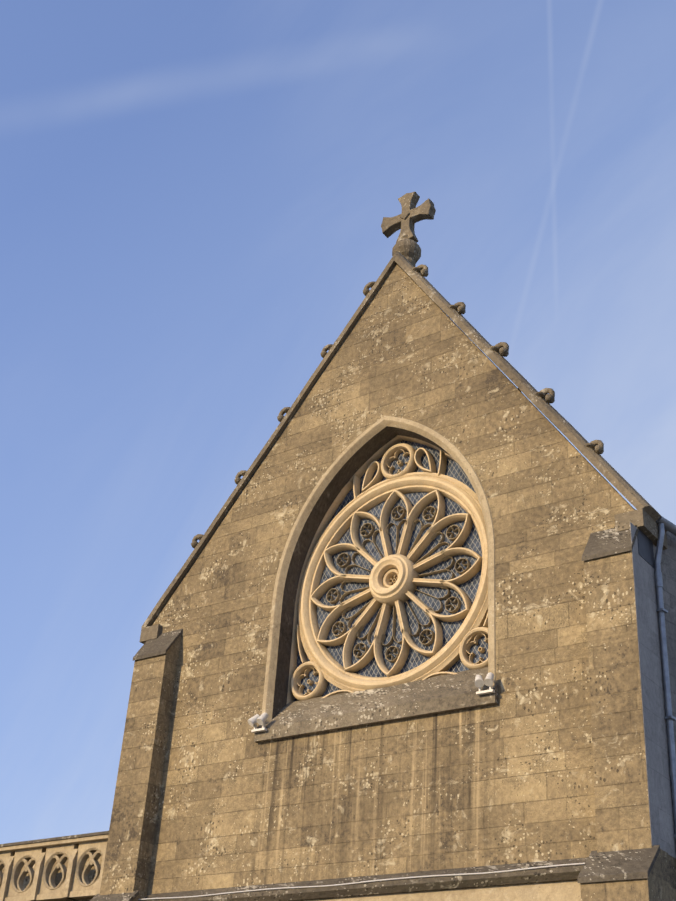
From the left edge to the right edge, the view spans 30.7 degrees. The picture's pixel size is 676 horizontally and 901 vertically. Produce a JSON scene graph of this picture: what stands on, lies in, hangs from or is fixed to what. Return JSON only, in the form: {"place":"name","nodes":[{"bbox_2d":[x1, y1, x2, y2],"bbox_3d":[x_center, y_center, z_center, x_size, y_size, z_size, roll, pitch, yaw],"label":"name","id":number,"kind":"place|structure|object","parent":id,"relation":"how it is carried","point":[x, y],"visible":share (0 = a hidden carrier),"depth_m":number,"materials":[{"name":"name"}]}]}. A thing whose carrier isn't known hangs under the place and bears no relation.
{"place":"outdoors","nodes":[
{"label":"outdoors","id":0,"kind":"place"},
{"bbox_2d":[0,0,675,843],"label":"sky","id":1,"kind":"structure","parent":0,"point":[196,196],"materials":[{"name":"blue"}]},
{"bbox_2d":[633,508,675,752],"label":"flank wall","id":2,"kind":"structure","parent":0,"point":[668,563],"depth_m":19.41,"materials":[{"name":"stone"}]},
{"bbox_2d":[654,516,675,842],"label":"gutter and downpipe","id":3,"kind":"object","parent":2,"relation":"attached to","point":[663,523],"visible":0.85,"depth_m":18.58,"materials":[{"name":"metal"}]},
{"label":"ground","id":4,"kind":"structure","parent":0,"visible":0},
{"bbox_2d":[2,855,101,900],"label":"parapet openings","id":5,"kind":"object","parent":4,"relation":"on","point":[91,875],"depth_m":24.49,"materials":[{"name":"stone"}]},
{"bbox_2d":[0,834,107,900],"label":"balustrade","id":6,"kind":"object","parent":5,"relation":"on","point":[70,887],"visible":0.75,"depth_m":23.07,"materials":[{"name":"stone"}]},
{"bbox_2d":[0,847,102,892],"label":"quatrefoil tracery","id":7,"kind":"object","parent":6,"relation":"attached to","point":[94,854],"visible":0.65,"depth_m":23.14,"materials":[{"name":"beige stone"}]},
{"bbox_2d":[0,831,108,846],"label":"parapet coping","id":8,"kind":"object","parent":6,"relation":"attached to","point":[56,838],"visible":0.36,"depth_m":23.25,"materials":[{"name":"beige stone"}]},
{"bbox_2d":[99,634,181,900],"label":"buttress","id":9,"kind":"structure","parent":4,"relation":"on","point":[129,848],"depth_m":22.76,"materials":[{"name":"stone"}]},
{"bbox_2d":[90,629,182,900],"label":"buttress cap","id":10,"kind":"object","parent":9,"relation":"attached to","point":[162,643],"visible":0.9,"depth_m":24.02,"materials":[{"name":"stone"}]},
{"bbox_2d":[147,264,675,900],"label":"gable wall","id":11,"kind":"structure","parent":4,"relation":"on","point":[509,778],"depth_m":20.93,"materials":[{"name":"brown stone"}]},
{"bbox_2d":[88,857,587,900],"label":"string course","id":12,"kind":"object","parent":11,"relation":"attached to","point":[551,874],"visible":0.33,"depth_m":18.71,"materials":[{"name":"stone"}]},
{"bbox_2d":[138,863,584,899],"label":"cable","id":13,"kind":"object","parent":12,"relation":"attached to","point":[369,881],"visible":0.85,"depth_m":18.87,"materials":[{"name":"grey plastic"}]},
{"bbox_2d":[272,426,449,718],"bbox_3d":[0.931,2.198,22.336,4.400,5.890,0.585,-17,-36,32],"label":"window reveal","id":14,"kind":"object","parent":11,"relation":"attached to","point":[359,458],"visible":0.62,"depth_m":23.68,"materials":[{"name":"brown stone"}]},
{"bbox_2d":[254,667,497,742],"bbox_3d":[0.683,4.302,20.943,4.840,0.870,0.600,-17,-36,32],"label":"window sill","id":15,"kind":"structure","parent":11,"relation":"attached to","point":[439,694],"depth_m":20.73,"materials":[{"name":"stone"}]},
{"bbox_2d":[248,712,267,732],"bbox_3d":[-1.429,4.803,21.802,0.363,0.322,0.221,-17,-36,32],"label":"flood light","id":16,"kind":"object","parent":15,"relation":"attached to","point":[258,719],"visible":1,"depth_m":21.76,"materials":[{"name":"white plastic"}]},
{"bbox_2d":[475,672,494,694],"bbox_3d":[2.300,3.656,19.405,0.365,0.322,0.221,-17,-36,32],"label":"flood light","id":17,"kind":"object","parent":15,"relation":"attached to","point":[487,681],"visible":0.96,"depth_m":19.37,"materials":[{"name":"white plastic"}]},
{"bbox_2d":[262,416,495,723],"bbox_3d":[0.739,1.960,22.151,4.770,6.091,0.100,-17,-36,32],"label":"arch moulding","id":18,"kind":"object","parent":11,"relation":"attached to","point":[368,434],"visible":0.96,"depth_m":22.76,"materials":[{"name":"beige stone"}]},
{"bbox_2d":[287,435,487,703],"bbox_3d":[0.991,2.147,22.453,4.610,5.903,0.360,-17,-36,32],"label":"rose window tracery","id":19,"kind":"object","parent":11,"relation":"attached to","point":[400,570],"visible":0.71,"depth_m":22.44,"materials":[{"name":"beige stone"}]},
{"bbox_2d":[326,506,470,662],"bbox_3d":[1.056,2.389,22.439,3.093,3.086,0.090,-17,-36,32],"label":"window tracery","id":20,"kind":"object","parent":19,"relation":"attached to","point":[367,636],"visible":0.85,"depth_m":22.29,"materials":[{"name":"beige stone"}]},
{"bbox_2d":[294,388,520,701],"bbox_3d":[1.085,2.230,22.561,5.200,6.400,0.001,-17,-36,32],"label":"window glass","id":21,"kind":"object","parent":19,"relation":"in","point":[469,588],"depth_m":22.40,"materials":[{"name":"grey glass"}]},
{"bbox_2d":[191,264,603,548],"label":"roof crockets","id":22,"kind":"object","parent":11,"relation":"attached to","point":[546,394],"visible":0.77,"depth_m":23.78,"materials":[{"name":"stone"}]},
{"bbox_2d":[140,251,667,643],"bbox_3d":[0.886,-0.597,24.188,10.922,7.688,0.950,-17,-36,32],"label":"gable coping","id":23,"kind":"object","parent":11,"relation":"on","point":[644,516],"visible":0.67,"depth_m":24.13,"materials":[{"name":"brown stone"}]},
{"bbox_2d":[381,192,435,266],"bbox_3d":[1.482,-4.645,26.276,1.280,2.080,0.620,-17,-36,32],"label":"stone cross","id":24,"kind":"object","parent":11,"relation":"on","point":[407,246],"visible":0.88,"depth_m":26.23,"materials":[{"name":"stone"}]},
{"bbox_2d":[302,880,580,900],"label":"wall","id":25,"kind":"structure","parent":11,"relation":"attached to","point":[560,891],"depth_m":17.80,"materials":[{"name":"stone"}]},
{"bbox_2d":[635,525,653,567],"bbox_3d":[4.804,1.514,19.275,0.035,0.500,0.600,-17,-36,32],"label":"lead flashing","id":26,"kind":"object","parent":11,"relation":"attached to","point":[645,548],"visible":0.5,"depth_m":19.24,"materials":[{"name":"metal"}]},
{"bbox_2d":[630,522,675,858],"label":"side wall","id":27,"kind":"structure","parent":11,"relation":"attached to","point":[657,767],"depth_m":17.86,"materials":[{"name":"stone"}]},
{"bbox_2d":[580,550,671,900],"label":"buttress","id":28,"kind":"structure","parent":4,"relation":"on","point":[622,814],"depth_m":17.57,"materials":[{"name":"stone"}]},
{"bbox_2d":[577,527,659,882],"bbox_3d":[3.995,3.437,17.847,0.990,5.550,0.790,-17,-36,32],"label":"buttress cap","id":29,"kind":"object","parent":28,"relation":"attached to","point":[619,865],"visible":0.93,"depth_m":16.57,"materials":[{"name":"stone"}]}
]}

